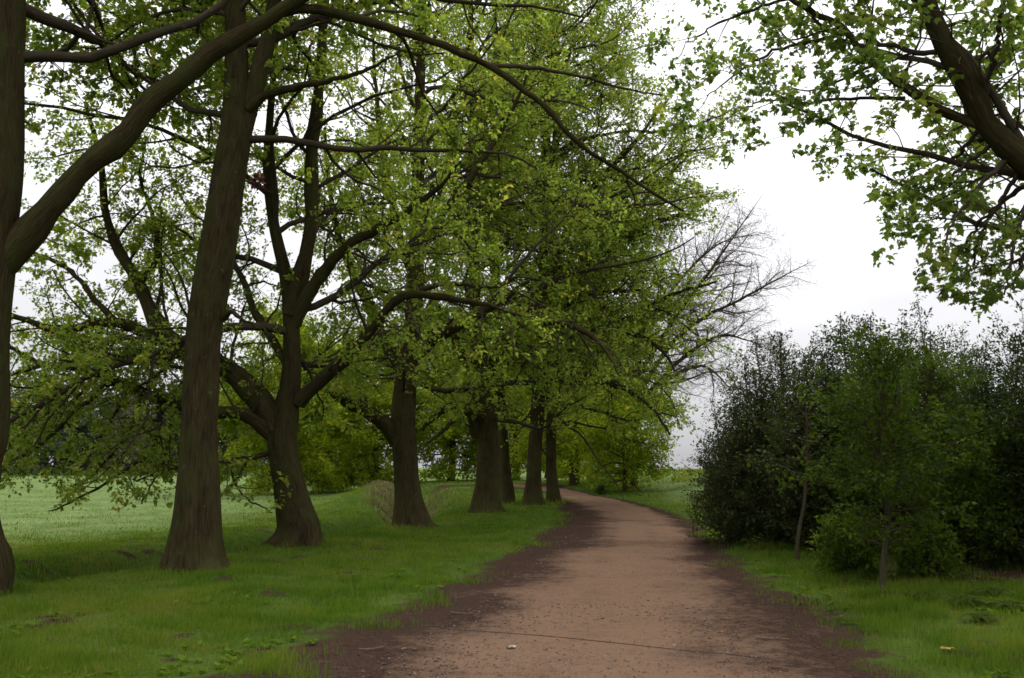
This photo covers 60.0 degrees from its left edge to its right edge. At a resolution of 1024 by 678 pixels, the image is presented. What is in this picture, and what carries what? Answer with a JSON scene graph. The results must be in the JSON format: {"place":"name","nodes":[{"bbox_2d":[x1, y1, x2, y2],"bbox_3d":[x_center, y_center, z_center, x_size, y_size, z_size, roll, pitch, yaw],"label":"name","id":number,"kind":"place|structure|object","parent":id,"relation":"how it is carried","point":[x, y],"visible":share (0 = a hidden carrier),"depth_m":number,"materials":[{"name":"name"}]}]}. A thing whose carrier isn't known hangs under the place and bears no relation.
{"place":"outdoors","nodes":[
{"label":"outdoors","id":0,"kind":"place"},
{"bbox_2d":[358,480,468,524],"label":"rough grass","id":1,"kind":"structure","parent":0,"point":[385,488],"depth_m":41.47,"materials":[{"name":"green plant"}]},
{"bbox_2d":[0,468,1023,677],"bbox_3d":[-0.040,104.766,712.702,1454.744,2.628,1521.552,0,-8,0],"label":"ground","id":2,"kind":"structure","parent":0,"point":[347,638],"depth_m":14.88,"materials":[{"name":"green plant"}]},
{"bbox_2d":[2,395,24,474],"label":"tree","id":3,"kind":"object","parent":2,"relation":"on","point":[4,469],"visible":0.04,"depth_m":136.89,"materials":[{"name":"green plant"}]},
{"bbox_2d":[10,376,45,473],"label":"tree","id":4,"kind":"object","parent":2,"relation":"on","point":[19,397],"visible":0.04,"depth_m":150.07,"materials":[{"name":"green plant"}]},
{"bbox_2d":[8,376,89,475],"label":"tree","id":5,"kind":"object","parent":2,"relation":"on","point":[51,452],"visible":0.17,"depth_m":133.21,"materials":[{"name":"green plant"}]},
{"bbox_2d":[40,395,108,474],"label":"tree","id":6,"kind":"object","parent":2,"relation":"on","point":[89,436],"visible":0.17,"depth_m":138.25,"materials":[{"name":"green plant"}]},
{"bbox_2d":[68,391,130,473],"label":"tree","id":7,"kind":"object","parent":2,"relation":"on","point":[100,433],"visible":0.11,"depth_m":153.21,"materials":[{"name":"green plant"}]},
{"bbox_2d":[102,395,147,471],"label":"tree","id":8,"kind":"object","parent":2,"relation":"on","point":[117,440],"visible":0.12,"depth_m":144.64,"materials":[{"name":"green plant"}]},
{"bbox_2d":[97,389,152,473],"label":"tree","id":9,"kind":"object","parent":2,"relation":"on","point":[137,441],"visible":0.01,"depth_m":169.64,"materials":[{"name":"green plant"}]},
{"bbox_2d":[97,346,183,474],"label":"tree","id":10,"kind":"object","parent":2,"relation":"on","point":[131,409],"visible":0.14,"depth_m":136.25,"materials":[{"name":"green plant"}]},
{"bbox_2d":[138,403,180,474],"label":"tree","id":11,"kind":"object","parent":2,"relation":"on","point":[161,451],"visible":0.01,"depth_m":148.45,"materials":[{"name":"green plant"}]},
{"bbox_2d":[147,374,219,474],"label":"tree","id":12,"kind":"object","parent":2,"relation":"on","point":[176,438],"visible":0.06,"depth_m":136.74,"materials":[{"name":"green plant"}]},
{"bbox_2d":[218,397,268,474],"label":"tree","id":13,"kind":"object","parent":2,"relation":"on","point":[223,449],"visible":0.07,"depth_m":135.25,"materials":[{"name":"green plant"}]},
{"bbox_2d":[0,0,574,549],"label":"maple tree","id":14,"kind":"object","parent":2,"relation":"on","point":[96,364],"visible":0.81,"depth_m":18.90,"materials":[{"name":"green plant"}]},
{"bbox_2d":[218,280,359,495],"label":"broadleaf tree","id":15,"kind":"object","parent":2,"relation":"on","point":[308,449],"visible":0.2,"depth_m":60.60,"materials":[{"name":"green plant"}]},
{"bbox_2d":[49,0,583,573],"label":"maple tree","id":16,"kind":"object","parent":2,"relation":"on","point":[195,542],"visible":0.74,"depth_m":14.68,"materials":[{"name":"green plant"}]},
{"bbox_2d":[12,484,650,589],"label":"tuft grass","id":17,"kind":"structure","parent":2,"relation":"on","point":[519,502],"depth_m":18.47,"materials":[{"name":"green plant"}]},
{"bbox_2d":[0,0,683,594],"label":"maple tree","id":18,"kind":"object","parent":2,"relation":"on","point":[24,238],"visible":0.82,"depth_m":13.26,"materials":[{"name":"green plant"}]},
{"bbox_2d":[248,172,265,190],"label":"dead leaf clump","id":19,"kind":"object","parent":18,"relation":"attached to","point":[256,184],"visible":1,"depth_m":13.14,"materials":[{"name":"brown plant"}]},
{"bbox_2d":[298,338,389,481],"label":"broadleaf tree","id":20,"kind":"object","parent":2,"relation":"on","point":[338,445],"depth_m":82.27,"materials":[{"name":"green plant"}]},
{"bbox_2d":[313,323,452,489],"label":"broadleaf tree","id":21,"kind":"object","parent":2,"relation":"on","point":[363,439],"visible":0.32,"depth_m":65.89,"materials":[{"name":"green plant"}]},
{"bbox_2d":[260,0,635,527],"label":"maple tree","id":22,"kind":"object","parent":2,"relation":"on","point":[398,429],"visible":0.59,"depth_m":25.88,"materials":[{"name":"green plant"}]},
{"bbox_2d":[416,315,514,480],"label":"broadleaf tree","id":23,"kind":"object","parent":2,"relation":"on","point":[449,451],"visible":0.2,"depth_m":71.96,"materials":[{"name":"green plant"}]},
{"bbox_2d":[442,326,579,479],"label":"broadleaf tree","id":24,"kind":"object","parent":2,"relation":"on","point":[516,471],"visible":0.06,"depth_m":77.32,"materials":[{"name":"green plant"}]},
{"bbox_2d":[0,528,1023,677],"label":"lawn weeds","id":25,"kind":"object","parent":2,"relation":"on","point":[986,672],"visible":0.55,"depth_m":8.25,"materials":[{"name":"green plant"}]},
{"bbox_2d":[20,516,1009,677],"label":"leaf litter","id":26,"kind":"object","parent":2,"relation":"on","point":[619,637],"visible":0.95,"depth_m":8.25,"materials":[{"name":"brown plant"}]},
{"bbox_2d":[512,424,568,477],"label":"broadleaf tree","id":27,"kind":"object","parent":2,"relation":"on","point":[557,464],"depth_m":93.12,"materials":[{"name":"green plant"}]},
{"bbox_2d":[396,0,690,502],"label":"maple tree","id":28,"kind":"object","parent":2,"relation":"on","point":[506,488],"visible":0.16,"depth_m":36.80,"materials":[{"name":"green plant"}]},
{"bbox_2d":[349,0,744,512],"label":"maple tree","id":29,"kind":"object","parent":2,"relation":"on","point":[483,426],"visible":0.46,"depth_m":31.36,"materials":[{"name":"green plant"}]},
{"bbox_2d":[493,264,683,485],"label":"broadleaf tree","id":30,"kind":"object","parent":2,"relation":"on","point":[573,463],"visible":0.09,"depth_m":54.09,"materials":[{"name":"green plant"}]},
{"bbox_2d":[524,375,657,481],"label":"broadleaf tree","id":31,"kind":"object","parent":2,"relation":"on","point":[563,475],"visible":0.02,"depth_m":66.14,"materials":[{"name":"green plant"}]},
{"bbox_2d":[441,0,742,501],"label":"maple tree","id":32,"kind":"object","parent":2,"relation":"on","point":[552,489],"visible":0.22,"depth_m":38.33,"materials":[{"name":"green plant"}]},
{"bbox_2d":[428,0,759,505],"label":"maple tree","id":33,"kind":"object","parent":2,"relation":"on","point":[532,493],"visible":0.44,"depth_m":35.95,"materials":[{"name":"green plant"}]},
{"bbox_2d":[594,483,608,494],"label":"round bush","id":34,"kind":"object","parent":2,"relation":"on","point":[601,489],"visible":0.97,"depth_m":43.77,"materials":[{"name":"green plant"}]},
{"bbox_2d":[556,384,699,491],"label":"broadleaf tree","id":35,"kind":"object","parent":2,"relation":"on","point":[643,457],"visible":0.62,"depth_m":45.84,"materials":[{"name":"green plant"}]},
{"bbox_2d":[606,188,820,488],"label":"bare tree","id":36,"kind":"object","parent":2,"relation":"on","point":[705,278],"visible":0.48,"depth_m":49.96,"materials":[{"name":"brown plant"}]},
{"bbox_2d":[677,396,765,541],"bbox_3d":[4.704,2.869,19.478,2.174,3.359,2.261,-3,-9,21],"label":"holly bush","id":37,"kind":"object","parent":2,"relation":"on","point":[709,509],"visible":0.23,"depth_m":19.45,"materials":[{"name":"green plant"}]},
{"bbox_2d":[691,327,823,546],"bbox_3d":[5.517,2.053,18.578,3.689,4.688,3.446,0,-8,0],"label":"holly bush","id":38,"kind":"object","parent":2,"relation":"on","point":[741,439],"visible":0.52,"depth_m":18.20,"materials":[{"name":"green plant"}]},
{"bbox_2d":[735,385,848,560],"bbox_3d":[4.850,2.380,15.395,2.012,3.158,1.781,0,-8,0],"label":"sapling","id":39,"kind":"object","parent":2,"relation":"on","point":[806,453],"visible":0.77,"depth_m":15.38,"materials":[{"name":"green plant"}]},
{"bbox_2d":[735,331,892,551],"bbox_3d":[5.825,1.966,17.174,3.091,4.388,2.922,0,-8,0],"label":"holly bush","id":40,"kind":"object","parent":2,"relation":"on","point":[788,499],"visible":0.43,"depth_m":16.80,"materials":[{"name":"green plant"}]},
{"bbox_2d":[639,0,1023,324],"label":"overhanging tree","id":41,"kind":"object","parent":2,"relation":"on","point":[968,74],"visible":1,"depth_m":9.32,"materials":[{"name":"green plant"}]},
{"bbox_2d":[802,500,887,580],"bbox_3d":[4.721,2.896,12.578,1.211,1.202,1.301,0,-8,0],"label":"leafy shrub","id":42,"kind":"object","parent":2,"relation":"on","point":[851,557],"visible":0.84,"depth_m":12.46,"materials":[{"name":"green plant"}]},
{"bbox_2d":[782,310,907,550],"bbox_3d":[6.593,1.738,16.909,3.067,4.723,3.090,-4,-9,23],"label":"holly bush","id":43,"kind":"object","parent":2,"relation":"on","point":[830,337],"visible":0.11,"depth_m":16.72,"materials":[{"name":"green plant"}]},
{"bbox_2d":[765,318,978,590],"bbox_3d":[4.728,1.557,11.444,2.682,3.622,2.030,3,-9,-21],"label":"sapling","id":44,"kind":"object","parent":2,"relation":"on","point":[878,373],"visible":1,"depth_m":11.28,"materials":[{"name":"green plant"}]},
{"bbox_2d":[843,289,972,551],"bbox_3d":[7.487,1.489,15.965,2.946,4.869,2.984,7,-11,-40],"label":"holly bush","id":45,"kind":"object","parent":2,"relation":"on","point":[921,327],"visible":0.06,"depth_m":15.88,"materials":[{"name":"green plant"}]},
{"bbox_2d":[875,512,971,584],"bbox_3d":[5.527,2.842,12.018,1.194,1.074,1.182,-5,-10,33],"label":"leafy shrub","id":46,"kind":"object","parent":2,"relation":"on","point":[935,559],"visible":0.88,"depth_m":11.84,"materials":[{"name":"green plant"}]},
{"bbox_2d":[827,343,1023,547],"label":"sapling","id":47,"kind":"object","parent":2,"relation":"on","point":[941,391],"visible":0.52,"depth_m":12.93,"materials":[{"name":"green plant"}]},
{"bbox_2d":[907,590,950,599],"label":"fern","id":48,"kind":"object","parent":2,"relation":"on","point":[924,593],"visible":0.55,"depth_m":10.21,"materials":[{"name":"green plant"}]},
{"bbox_2d":[939,594,991,607],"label":"fern","id":49,"kind":"object","parent":2,"relation":"on","point":[958,600],"visible":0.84,"depth_m":9.56,"materials":[{"name":"green plant"}]},
{"bbox_2d":[910,311,1023,563],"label":"holly bush","id":50,"kind":"object","parent":2,"relation":"on","point":[981,396],"visible":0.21,"depth_m":14.37,"materials":[{"name":"green plant"}]},
{"bbox_2d":[935,321,1007,409],"bbox_3d":[9.616,1.948,18.810,2.916,4.663,3.117,5,-10,-33],"label":"holly bush","id":51,"kind":"object","parent":2,"relation":"on","point":[957,342],"depth_m":18.91,"materials":[{"name":"green plant"}]},
{"bbox_2d":[920,440,1023,570],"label":"leafy shrub","id":52,"kind":"object","parent":2,"relation":"on","point":[976,540],"visible":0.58,"depth_m":12.91,"materials":[{"name":"green plant"}]},
{"bbox_2d":[958,612,1004,622],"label":"fern","id":53,"kind":"object","parent":2,"relation":"on","point":[985,616],"visible":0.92,"depth_m":8.71,"materials":[{"name":"green plant"}]},
{"bbox_2d":[962,293,1023,567],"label":"holly bush","id":54,"kind":"object","parent":2,"relation":"on","point":[1018,420],"visible":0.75,"depth_m":13.19,"materials":[{"name":"green plant"}]},
{"bbox_2d":[968,586,1018,596],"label":"fern","id":55,"kind":"object","parent":2,"relation":"on","point":[995,591],"visible":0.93,"depth_m":10.31,"materials":[{"name":"green plant"}]},
{"bbox_2d":[984,600,1023,609],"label":"fern","id":56,"kind":"object","parent":2,"relation":"on","point":[1012,604],"visible":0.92,"depth_m":9.29,"materials":[{"name":"green plant"}]},
{"bbox_2d":[10,0,1023,468],"label":"sky","id":57,"kind":"structure","parent":0,"point":[828,220],"materials":[{"name":"white"}]},
{"bbox_2d":[287,484,852,677],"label":"path","id":58,"kind":"structure","parent":0,"point":[574,582],"depth_m":9.24,"materials":[{"name":"brown soil"}]},
{"bbox_2d":[359,644,387,649],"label":"fallen twig","id":59,"kind":"object","parent":58,"relation":"on","point":[372,648],"visible":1,"depth_m":7.73,"materials":[{"name":"brown wood"}]},
{"bbox_2d":[451,610,478,613],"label":"fallen twig","id":60,"kind":"object","parent":58,"relation":"on","point":[465,613],"visible":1,"depth_m":9.60,"materials":[{"name":"brown wood"}]},
{"bbox_2d":[428,626,789,662],"bbox_3d":[0.719,2.793,8.154,3.580,0.061,0.128,-4,-9,26],"label":"edging strip","id":61,"kind":"object","parent":58,"relation":"on","point":[616,642],"visible":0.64,"depth_m":8.10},
{"bbox_2d":[755,635,787,638],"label":"fallen twig","id":62,"kind":"object","parent":58,"relation":"on","point":[770,638],"visible":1,"depth_m":8.23,"materials":[{"name":"brown wood"}]},
{"bbox_2d":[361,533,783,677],"bbox_3d":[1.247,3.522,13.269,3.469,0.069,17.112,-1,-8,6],"label":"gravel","id":63,"kind":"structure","parent":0,"point":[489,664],"depth_m":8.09,"materials":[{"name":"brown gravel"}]},
{"bbox_2d":[603,467,710,518],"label":"tussock grass","id":64,"kind":"structure","parent":0,"point":[675,504],"depth_m":48.15,"materials":[{"name":"green plant"}]}
]}

